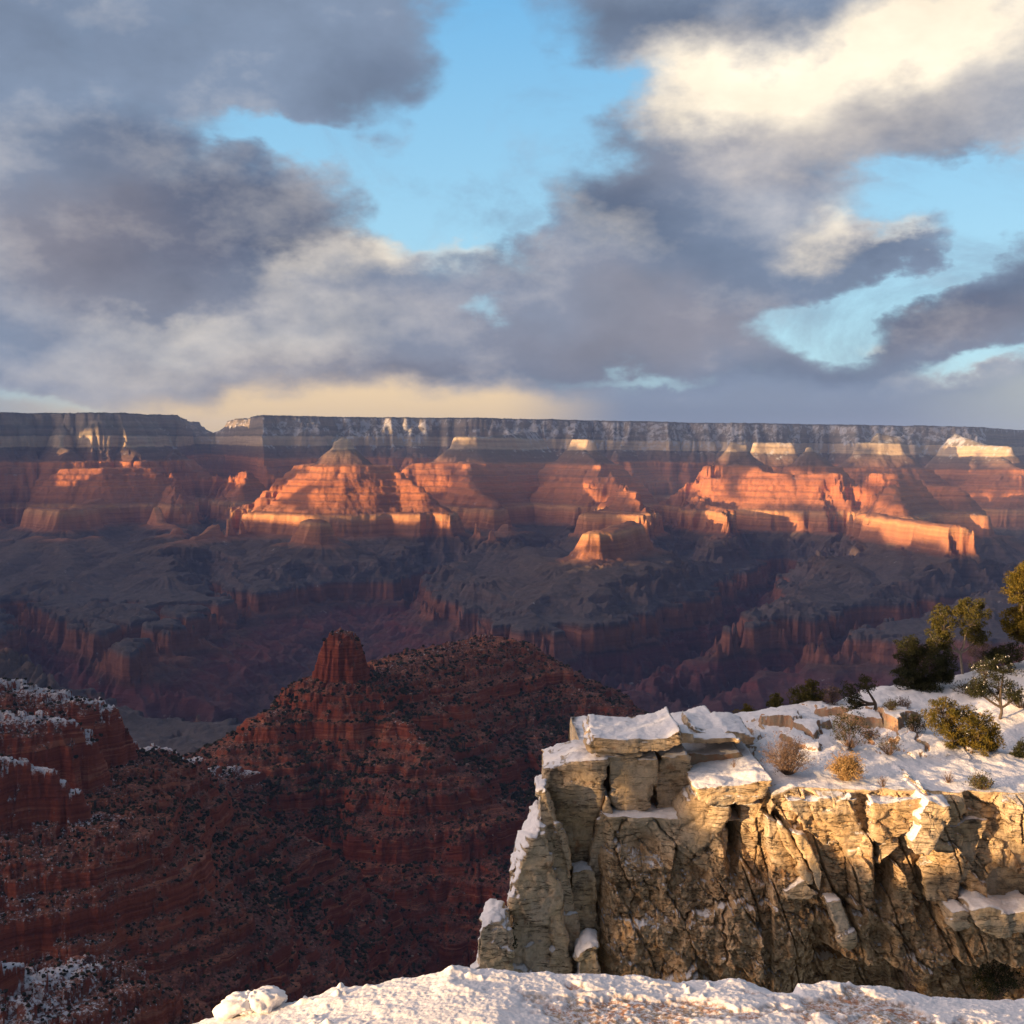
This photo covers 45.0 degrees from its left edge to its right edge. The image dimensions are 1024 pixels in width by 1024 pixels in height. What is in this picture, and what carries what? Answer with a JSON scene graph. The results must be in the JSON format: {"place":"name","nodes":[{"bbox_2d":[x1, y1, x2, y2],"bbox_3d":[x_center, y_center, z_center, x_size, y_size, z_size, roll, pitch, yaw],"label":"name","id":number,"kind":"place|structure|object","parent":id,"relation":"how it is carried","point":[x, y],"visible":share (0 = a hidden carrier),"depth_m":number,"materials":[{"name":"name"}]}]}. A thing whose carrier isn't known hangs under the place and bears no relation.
{"place":"outdoors","nodes":[
{"label":"outdoors","id":0,"kind":"place"},
{"bbox_2d":[0,647,198,730],"bbox_3d":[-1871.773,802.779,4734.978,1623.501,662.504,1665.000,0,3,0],"label":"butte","id":1,"kind":"object","parent":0,"point":[14,665],"visible":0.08,"depth_m":4453.12,"materials":[{"name":"brown stone"}]},
{"bbox_2d":[0,497,201,623],"bbox_3d":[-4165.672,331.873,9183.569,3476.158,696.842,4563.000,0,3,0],"label":"butte","id":2,"kind":"object","parent":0,"point":[48,555],"visible":0.98,"depth_m":9401.10,"materials":[{"name":"brown stone"}]},
{"bbox_2d":[10,423,266,532],"bbox_3d":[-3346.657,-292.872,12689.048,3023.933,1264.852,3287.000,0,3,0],"label":"canyon wall","id":3,"kind":"structure","parent":0,"point":[191,494],"depth_m":11778.03,"materials":[{"name":"brown stone"}]},
{"bbox_2d":[0,678,441,1023],"bbox_3d":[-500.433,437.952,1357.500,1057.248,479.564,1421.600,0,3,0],"label":"slope","id":4,"kind":"structure","parent":0,"point":[36,794],"depth_m":1304.62,"materials":[{"name":"red stone"}]},
{"bbox_2d":[76,437,571,614],"bbox_3d":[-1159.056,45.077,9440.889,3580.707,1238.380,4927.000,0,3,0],"label":"butte","id":5,"kind":"object","parent":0,"point":[344,487],"visible":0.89,"depth_m":9796.02,"materials":[{"name":"brown stone"}]},
{"bbox_2d":[238,519,416,635],"bbox_3d":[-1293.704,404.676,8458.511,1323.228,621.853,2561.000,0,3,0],"label":"butte","id":6,"kind":"object","parent":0,"point":[318,567],"visible":0.97,"depth_m":8546.36,"materials":[{"name":"brown stone"}]},
{"bbox_2d":[183,627,644,970],"bbox_3d":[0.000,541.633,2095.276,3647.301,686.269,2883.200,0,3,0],"label":"red ridge","id":7,"kind":"structure","parent":0,"point":[339,661],"depth_m":1969.61,"materials":[{"name":"red stone"}]},
{"bbox_2d":[0,631,641,1021],"bbox_3d":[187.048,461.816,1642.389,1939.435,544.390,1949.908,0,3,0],"label":"fallen stones","id":8,"kind":"object","parent":7,"relation":"on","point":[322,829],"visible":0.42,"depth_m":1732.11,"materials":[{"name":"red stone"}]},
{"bbox_2d":[0,630,648,1023],"bbox_3d":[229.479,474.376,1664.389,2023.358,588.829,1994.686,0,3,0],"label":"scrub","id":9,"kind":"object","parent":7,"relation":"on","point":[520,798],"visible":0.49,"depth_m":1776.09,"materials":[{"name":"plant"}]},
{"bbox_2d":[401,431,558,533],"bbox_3d":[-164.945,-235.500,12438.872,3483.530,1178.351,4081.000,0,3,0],"label":"butte","id":10,"kind":"object","parent":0,"point":[488,484],"visible":0.64,"depth_m":11781.90,"materials":[{"name":"brown stone"}]},
{"bbox_2d":[0,587,1023,755],"bbox_3d":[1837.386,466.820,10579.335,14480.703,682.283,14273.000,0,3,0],"label":"canyon floor","id":11,"kind":"structure","parent":0,"point":[216,666],"depth_m":6238.85,"materials":[{"name":"brown stone"}]},
{"bbox_2d":[0,412,1023,526],"bbox_3d":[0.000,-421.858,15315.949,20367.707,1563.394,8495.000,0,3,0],"label":"rim","id":12,"kind":"object","parent":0,"point":[662,461],"visible":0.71,"depth_m":14814.83,"materials":[{"name":"stone"}]},
{"bbox_2d":[0,0,1023,432],"label":"sky","id":13,"kind":"structure","parent":0,"point":[213,213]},
{"bbox_2d":[300,521,841,688],"bbox_3d":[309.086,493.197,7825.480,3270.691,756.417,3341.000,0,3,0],"label":"butte","id":14,"kind":"object","parent":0,"point":[615,606],"visible":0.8,"depth_m":7094.98,"materials":[{"name":"brown stone"}]},
{"bbox_2d":[530,439,697,560],"bbox_3d":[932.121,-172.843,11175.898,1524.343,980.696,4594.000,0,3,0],"label":"butte","id":15,"kind":"object","parent":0,"point":[586,485],"visible":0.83,"depth_m":11501.08,"materials":[{"name":"brown stone"}]},
{"bbox_2d":[652,443,880,630],"bbox_3d":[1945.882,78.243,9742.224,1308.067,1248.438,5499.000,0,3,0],"label":"butte","id":16,"kind":"object","parent":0,"point":[731,511],"visible":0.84,"depth_m":10291.50,"materials":[{"name":"brown stone"}]},
{"bbox_2d":[750,442,799,472],"bbox_3d":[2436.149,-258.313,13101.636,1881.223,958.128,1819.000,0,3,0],"label":"butte","id":17,"kind":"object","parent":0,"point":[778,457],"visible":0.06,"depth_m":12812.50,"materials":[{"name":"beige stone"}]},
{"bbox_2d":[568,660,1023,999],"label":"cliff","id":18,"kind":"structure","parent":0,"point":[666,910],"depth_m":44.70,"materials":[{"name":"stone"}]},
{"bbox_2d":[541,740,609,872],"bbox_3d":[2.359,11.414,47.941,2.603,4.972,4.319,0,3,0],"label":"rock slab","id":19,"kind":"object","parent":18,"relation":"on","point":[574,773],"visible":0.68,"depth_m":46.21,"materials":[{"name":"stone"}]},
{"bbox_2d":[570,861,601,962],"bbox_3d":[2.702,15.610,46.573,1.417,5.166,2.691,0,3,0],"label":"rock block","id":20,"kind":"object","parent":18,"relation":"on","point":[584,888],"visible":0.38,"depth_m":45.41,"materials":[{"name":"stone"}]},
{"bbox_2d":[572,928,600,973],"bbox_3d":[2.708,16.320,44.508,1.098,2.317,1.972,0,3,0],"label":"boulder","id":21,"kind":"object","parent":18,"relation":"on","point":[586,946],"visible":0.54,"depth_m":43.73,"materials":[{"name":"stone"}]},
{"bbox_2d":[587,786,612,889],"bbox_3d":[3.273,12.380,47.084,1.107,3.854,2.604,0,3,0],"label":"rock fin","id":22,"kind":"object","parent":18,"relation":"on","point":[597,840],"visible":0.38,"depth_m":45.90,"materials":[{"name":"stone"}]},
{"bbox_2d":[595,751,642,761],"bbox_3d":[4.051,9.084,47.672,1.855,0.331,3.317,0,3,0],"label":"rock ledge","id":23,"kind":"object","parent":18,"relation":"on","point":[628,757],"visible":0.23,"depth_m":46.11,"materials":[{"name":"beige stone"}]},
{"bbox_2d":[582,707,682,753],"bbox_3d":[4.582,8.417,47.801,3.741,1.002,4.229,0,3,0],"label":"cap rock","id":24,"kind":"object","parent":23,"relation":"on","point":[659,730],"visible":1,"depth_m":46.53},
{"bbox_2d":[608,751,658,810],"bbox_3d":[4.476,10.165,47.435,2.102,2.237,2.772,0,3,0],"label":"rock block","id":25,"kind":"object","parent":18,"relation":"on","point":[633,783],"visible":0.81,"depth_m":46.16,"materials":[{"name":"stone"}]},
{"bbox_2d":[653,744,692,807],"bbox_3d":[6.085,10.220,47.735,1.516,2.368,2.695,0,3,0],"label":"rock block","id":26,"kind":"object","parent":18,"relation":"on","point":[674,765],"visible":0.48,"depth_m":46.58,"materials":[{"name":"stone"}]},
{"bbox_2d":[671,784,730,858],"bbox_3d":[6.942,11.398,46.104,1.946,2.478,3.311,0,3,0],"label":"rock block","id":27,"kind":"object","parent":18,"relation":"on","point":[701,824],"visible":0.6,"depth_m":44.88,"materials":[{"name":"stone"}]},
{"bbox_2d":[692,825,727,870],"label":"rock block","id":28,"kind":"object","parent":18,"relation":"on","point":[698,861],"visible":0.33,"depth_m":45.23,"materials":[{"name":"stone"}]},
{"bbox_2d":[681,710,754,743],"bbox_3d":[8.237,8.626,49.597,2.558,0.680,3.596,0,3,0],"label":"cap rock","id":29,"kind":"object","parent":18,"relation":"on","point":[729,722],"visible":0.87,"depth_m":49.49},
{"bbox_2d":[689,728,740,743],"bbox_3d":[7.736,8.684,47.954,2.040,0.302,1.769,0,3,0],"label":"rock slab","id":30,"kind":"object","parent":29,"relation":"on","point":[714,735],"visible":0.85,"depth_m":47.26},
{"bbox_2d":[679,725,693,742],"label":"rock block","id":31,"kind":"object","parent":30,"relation":"on","point":[686,735],"visible":0.68,"depth_m":46.98,"materials":[{"name":"stone"}]},
{"bbox_2d":[686,741,772,804],"bbox_3d":[7.941,9.872,47.542,2.882,1.157,6.857,0,3,0],"label":"rock slab","id":32,"kind":"object","parent":18,"relation":"on","point":[747,779],"visible":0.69,"depth_m":44.77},
{"bbox_2d":[731,799,759,847],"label":"rock block","id":33,"kind":"object","parent":18,"relation":"on","point":[747,811],"visible":0.33,"depth_m":45.05,"materials":[{"name":"stone"}]},
{"bbox_2d":[732,703,758,713],"bbox_3d":[10.971,9.472,57.633,1.364,1.159,0.992,-1,4,-23],"label":"juniper tree","id":34,"kind":"object","parent":18,"relation":"on","point":[746,708],"visible":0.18,"depth_m":57.55,"materials":[{"name":"green plant"}]},
{"bbox_2d":[765,692,783,707],"bbox_3d":[12.354,9.042,58.091,0.868,1.178,0.930,0,3,0],"label":"juniper tree","id":35,"kind":"object","parent":18,"relation":"on","point":[775,701],"visible":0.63,"depth_m":57.96,"materials":[{"name":"green plant"}]},
{"bbox_2d":[762,812,799,876],"bbox_3d":[9.755,12.157,44.871,1.424,2.636,1.742,0,3,0],"label":"rock fin","id":36,"kind":"object","parent":18,"relation":"on","point":[779,854],"visible":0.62,"depth_m":44.13,"materials":[{"name":"beige stone"}]},
{"bbox_2d":[759,731,820,774],"bbox_3d":[10.278,8.927,46.010,1.991,1.760,2.211,-1,3,-12],"label":"bush","id":37,"kind":"object","parent":18,"relation":"on","point":[783,766],"visible":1,"depth_m":45.80,"materials":[{"name":"brown plant"}]},
{"bbox_2d":[774,815,813,883],"bbox_3d":[10.091,12.122,44.370,1.355,2.266,1.361,0,3,0],"label":"rock fin","id":38,"kind":"object","parent":18,"relation":"on","point":[803,870],"visible":0.9,"depth_m":43.83,"materials":[{"name":"beige stone"}]},
{"bbox_2d":[782,876,817,899],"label":"rock block","id":39,"kind":"object","parent":18,"relation":"on","point":[798,888],"visible":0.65,"depth_m":43.90,"materials":[{"name":"stone"}]},
{"bbox_2d":[788,827,821,889],"bbox_3d":[10.445,12.335,44.277,1.153,2.131,1.408,0,3,0],"label":"rock fin","id":40,"kind":"object","parent":18,"relation":"on","point":[802,844],"visible":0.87,"depth_m":43.71,"materials":[{"name":"stone"}]},
{"bbox_2d":[786,678,827,704],"bbox_3d":[13.886,8.725,58.154,2.037,1.926,1.502,0,3,0],"label":"juniper tree","id":41,"kind":"object","parent":18,"relation":"on","point":[805,694],"visible":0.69,"depth_m":57.95,"materials":[{"name":"green plant"}]},
{"bbox_2d":[784,792,864,849],"bbox_3d":[11.155,10.911,45.574,2.968,2.148,4.301,0,3,0],"label":"rock block","id":42,"kind":"object","parent":18,"relation":"on","point":[842,822],"visible":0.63,"depth_m":43.63,"materials":[{"name":"beige stone"}]},
{"bbox_2d":[821,682,842,704],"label":"shrub","id":43,"kind":"object","parent":18,"relation":"on","point":[830,701],"visible":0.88,"depth_m":57.61,"materials":[{"name":"grey plant"}]},
{"bbox_2d":[821,893,857,950],"bbox_3d":[11.652,14.602,44.180,1.226,1.997,1.585,0,3,0],"label":"rock fin","id":44,"kind":"object","parent":18,"relation":"on","point":[845,934],"visible":0.95,"depth_m":43.59,"materials":[{"name":"beige stone"}]},
{"bbox_2d":[826,746,868,780],"bbox_3d":[12.235,9.230,45.165,1.593,1.312,1.534,0,3,0],"label":"bush","id":45,"kind":"object","parent":18,"relation":"on","point":[845,768],"visible":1,"depth_m":44.97,"materials":[{"name":"yellow plant"}]},
{"bbox_2d":[825,704,876,748],"bbox_3d":[13.385,8.546,49.140,1.965,1.801,2.039,0,3,0],"label":"bush","id":46,"kind":"object","parent":18,"relation":"on","point":[848,742],"visible":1,"depth_m":49.02,"materials":[{"name":"brown plant"}]},
{"bbox_2d":[842,847,863,882],"bbox_3d":[12.180,12.484,44.150,0.755,1.368,1.230,0,3,0],"label":"rock fin","id":47,"kind":"object","parent":18,"relation":"on","point":[849,853],"visible":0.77,"depth_m":43.64,"materials":[{"name":"stone"}]},
{"bbox_2d":[839,674,878,709],"bbox_3d":[15.592,8.174,55.568,1.799,1.867,1.057,0,3,0],"label":"juniper tree","id":48,"kind":"object","parent":18,"relation":"on","point":[855,702],"visible":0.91,"depth_m":55.49,"materials":[{"name":"green plant"}]},
{"bbox_2d":[861,725,879,740],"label":"bush","id":49,"kind":"object","parent":18,"relation":"on","point":[871,736],"visible":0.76,"depth_m":50.47,"materials":[{"name":"brown plant"}]},
{"bbox_2d":[878,776,887,786],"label":"bush","id":50,"kind":"object","parent":18,"relation":"on","point":[883,782],"visible":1,"depth_m":44.22,"materials":[{"name":"brown plant"}]},
{"bbox_2d":[871,837,898,863],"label":"rock block","id":51,"kind":"object","parent":18,"relation":"on","point":[881,851],"visible":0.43,"depth_m":43.53,"materials":[{"name":"beige stone"}]},
{"bbox_2d":[870,728,903,754],"bbox_3d":[14.609,8.947,48.040,1.167,1.072,0.939,-1,3,-11],"label":"bush","id":52,"kind":"object","parent":18,"relation":"on","point":[888,750],"visible":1,"depth_m":47.93,"materials":[{"name":"brown plant"}]},
{"bbox_2d":[882,697,899,709],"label":"bush","id":53,"kind":"object","parent":18,"relation":"on","point":[893,704],"visible":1,"depth_m":52.97,"materials":[{"name":"green plant"}]},
{"bbox_2d":[862,764,930,843],"bbox_3d":[13.590,10.578,45.126,2.284,1.917,4.318,0,3,0],"label":"rock block","id":54,"kind":"object","parent":18,"relation":"on","point":[889,818],"visible":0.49,"depth_m":43.23,"materials":[{"name":"beige stone"}]},
{"bbox_2d":[897,696,911,707],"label":"bush","id":55,"kind":"object","parent":18,"relation":"on","point":[907,705],"visible":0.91,"depth_m":55.52,"materials":[{"name":"plant"}]},
{"bbox_2d":[899,950,922,991],"bbox_3d":[13.816,16.067,42.829,0.902,1.640,0.803,2,4,36],"label":"bush","id":56,"kind":"object","parent":18,"relation":"on","point":[908,989],"visible":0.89,"depth_m":42.92,"materials":[{"name":"brown plant"}]},
{"bbox_2d":[903,710,929,732],"bbox_3d":[16.662,8.731,51.067,1.043,1.012,1.096,-3,5,-45],"label":"bush","id":57,"kind":"object","parent":18,"relation":"on","point":[913,723],"visible":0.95,"depth_m":50.98,"materials":[{"name":"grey plant"}]},
{"bbox_2d":[889,634,959,693],"bbox_3d":[19.523,7.378,58.510,3.535,3.241,2.167,0,3,0],"label":"juniper tree","id":58,"kind":"object","parent":18,"relation":"on","point":[912,676],"visible":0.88,"depth_m":58.36,"materials":[{"name":"green plant"}]},
{"bbox_2d":[899,777,950,854],"bbox_3d":[14.531,10.804,44.038,1.538,2.073,3.220,0,3,0],"label":"rock block","id":59,"kind":"object","parent":18,"relation":"on","point":[931,817],"visible":0.65,"depth_m":42.60,"materials":[{"name":"stone"}]},
{"bbox_2d":[941,772,953,782],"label":"bush","id":60,"kind":"object","parent":18,"relation":"on","point":[949,779],"visible":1,"depth_m":44.77,"materials":[{"name":"brown plant"}]},
{"bbox_2d":[915,815,987,901],"bbox_3d":[15.616,12.243,45.155,2.496,3.066,3.220,0,3,0],"label":"rock block","id":61,"kind":"object","parent":18,"relation":"on","point":[932,877],"visible":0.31,"depth_m":43.70,"materials":[{"name":"stone"}]},
{"bbox_2d":[938,899,971,930],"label":"rock block","id":62,"kind":"object","parent":18,"relation":"on","point":[956,913],"visible":0.96,"depth_m":42.86,"materials":[{"name":"stone"}]},
{"bbox_2d":[924,597,992,673],"bbox_3d":[21.807,6.053,60.441,3.246,3.907,2.058,0,3,0],"label":"pine tree","id":63,"kind":"object","parent":18,"relation":"on","point":[965,611],"visible":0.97,"depth_m":60.25,"materials":[{"name":"green plant"}]},
{"bbox_2d":[919,696,1005,756],"bbox_3d":[17.900,8.636,48.922,3.310,2.753,1.827,0,3,0],"label":"juniper tree","id":64,"kind":"object","parent":18,"relation":"on","point":[983,736],"visible":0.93,"depth_m":48.77,"materials":[{"name":"green plant"}]},
{"bbox_2d":[947,675,992,697],"bbox_3d":[21.139,8.008,57.027,1.864,0.997,1.881,-1,4,-25],"label":"bush","id":65,"kind":"object","parent":18,"relation":"on","point":[965,685],"visible":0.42,"depth_m":57.04,"materials":[{"name":"grey plant"}]},
{"bbox_2d":[965,641,993,667],"bbox_3d":[23.356,7.181,61.437,1.554,1.645,1.407,0,3,0],"label":"bare tree","id":66,"kind":"object","parent":18,"relation":"on","point":[975,651],"visible":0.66,"depth_m":61.36,"materials":[{"name":"grey plant"}]},
{"bbox_2d":[965,768,996,789],"bbox_3d":[16.715,9.560,44.167,1.148,0.817,1.232,0,3,0],"label":"bush","id":67,"kind":"object","parent":18,"relation":"on","point":[976,782],"visible":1,"depth_m":44.13,"materials":[{"name":"green plant"}]},
{"bbox_2d":[956,886,1023,937],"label":"rock block","id":68,"kind":"object","parent":18,"relation":"on","point":[999,916],"visible":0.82,"depth_m":42.54,"materials":[{"name":"stone"}]},
{"bbox_2d":[963,654,1023,719],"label":"juniper tree","id":69,"kind":"object","parent":18,"relation":"on","point":[979,691],"visible":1,"depth_m":53.01,"materials":[{"name":"green plant"}]},
{"bbox_2d":[963,958,1023,999],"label":"bush","id":70,"kind":"object","parent":18,"relation":"on","point":[993,993],"visible":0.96,"depth_m":45.05,"materials":[{"name":"green plant"}]},
{"bbox_2d":[972,812,1023,894],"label":"rock block","id":71,"kind":"object","parent":18,"relation":"on","point":[1003,879],"visible":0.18,"depth_m":44.11,"materials":[{"name":"stone"}]},
{"bbox_2d":[981,642,1023,670],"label":"juniper tree","id":72,"kind":"object","parent":18,"relation":"on","point":[1002,650],"visible":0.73,"depth_m":60.38,"materials":[{"name":"green plant"}]},
{"bbox_2d":[998,561,1023,647],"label":"pine tree","id":73,"kind":"object","parent":18,"relation":"on","point":[1015,626],"visible":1,"depth_m":61.12,"materials":[{"name":"green plant"}]},
{"bbox_2d":[1005,686,1023,707],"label":"bush","id":74,"kind":"object","parent":18,"relation":"on","point":[1019,703],"visible":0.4,"depth_m":53.99,"materials":[{"name":"green plant"}]},
{"bbox_2d":[1007,737,1023,758],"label":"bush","id":75,"kind":"object","parent":18,"relation":"on","point":[1018,749],"visible":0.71,"depth_m":48.52,"materials":[{"name":"green plant"}]},
{"bbox_2d":[837,433,951,486],"bbox_3d":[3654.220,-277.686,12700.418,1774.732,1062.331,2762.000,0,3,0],"label":"butte","id":76,"kind":"object","parent":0,"point":[879,453],"visible":0.41,"depth_m":12261.43,"materials":[{"name":"beige stone"}]},
{"bbox_2d":[781,447,1023,636],"bbox_3d":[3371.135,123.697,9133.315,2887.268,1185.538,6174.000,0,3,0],"label":"butte","id":77,"kind":"object","parent":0,"point":[919,549],"visible":0.81,"depth_m":9475.11,"materials":[{"name":"brown stone"}]},
{"bbox_2d":[924,434,1023,541],"bbox_3d":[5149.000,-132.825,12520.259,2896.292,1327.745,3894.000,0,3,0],"label":"butte","id":78,"kind":"object","parent":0,"point":[989,479],"visible":0.67,"depth_m":12086.10,"materials":[{"name":"orange stone"}]},
{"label":"rim slope","id":79,"kind":"structure","parent":0,"visible":0},
{"bbox_2d":[470,898,514,970],"bbox_3d":[-0.701,15.699,43.940,1.604,3.277,2.386,0,3,0],"label":"boulder","id":80,"kind":"object","parent":79,"relation":"on","point":[495,944],"visible":0.65,"depth_m":42.96,"materials":[{"name":"stone"}]},
{"bbox_2d":[512,922,517,948],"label":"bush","id":81,"kind":"object","parent":80,"relation":"on","point":[514,937],"visible":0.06,"depth_m":43.93,"materials":[{"name":"green plant"}]},
{"bbox_2d":[508,800,573,973],"bbox_3d":[0.826,15.076,46.006,3.196,8.084,4.014,0,3,0],"label":"rock pillar","id":82,"kind":"object","parent":79,"relation":"on","point":[536,907],"visible":0.5,"depth_m":44.30,"materials":[{"name":"stone"}]},
{"bbox_2d":[507,852,515,927],"bbox_3d":[0.122,14.289,45.861,0.701,3.193,1.760,0,3,0],"label":"rock pillar","id":83,"kind":"object","parent":82,"relation":"attached to","point":[512,868],"visible":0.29,"depth_m":45.21,"materials":[{"name":"stone"}]},
{"bbox_2d":[534,774,579,973],"bbox_3d":[1.734,13.998,46.026,1.785,8.166,2.536,0,3,0],"label":"rock fin","id":84,"kind":"object","parent":82,"relation":"on","point":[558,841],"visible":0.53,"depth_m":44.94,"materials":[{"name":"stone"}]},
{"bbox_2d":[194,965,1023,1023],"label":"snow bank","id":85,"kind":"structure","parent":79,"relation":"on","point":[454,994],"depth_m":3.33,"materials":[{"name":"white snow"}]},
{"bbox_2d":[212,985,287,1020],"bbox_3d":[-0.730,1.374,3.454,0.206,0.088,0.114,0,3,0],"label":"snow lump","id":86,"kind":"object","parent":85,"relation":"on","point":[265,999],"visible":1,"depth_m":3.42,"materials":[{"name":"white snow"}]}
]}

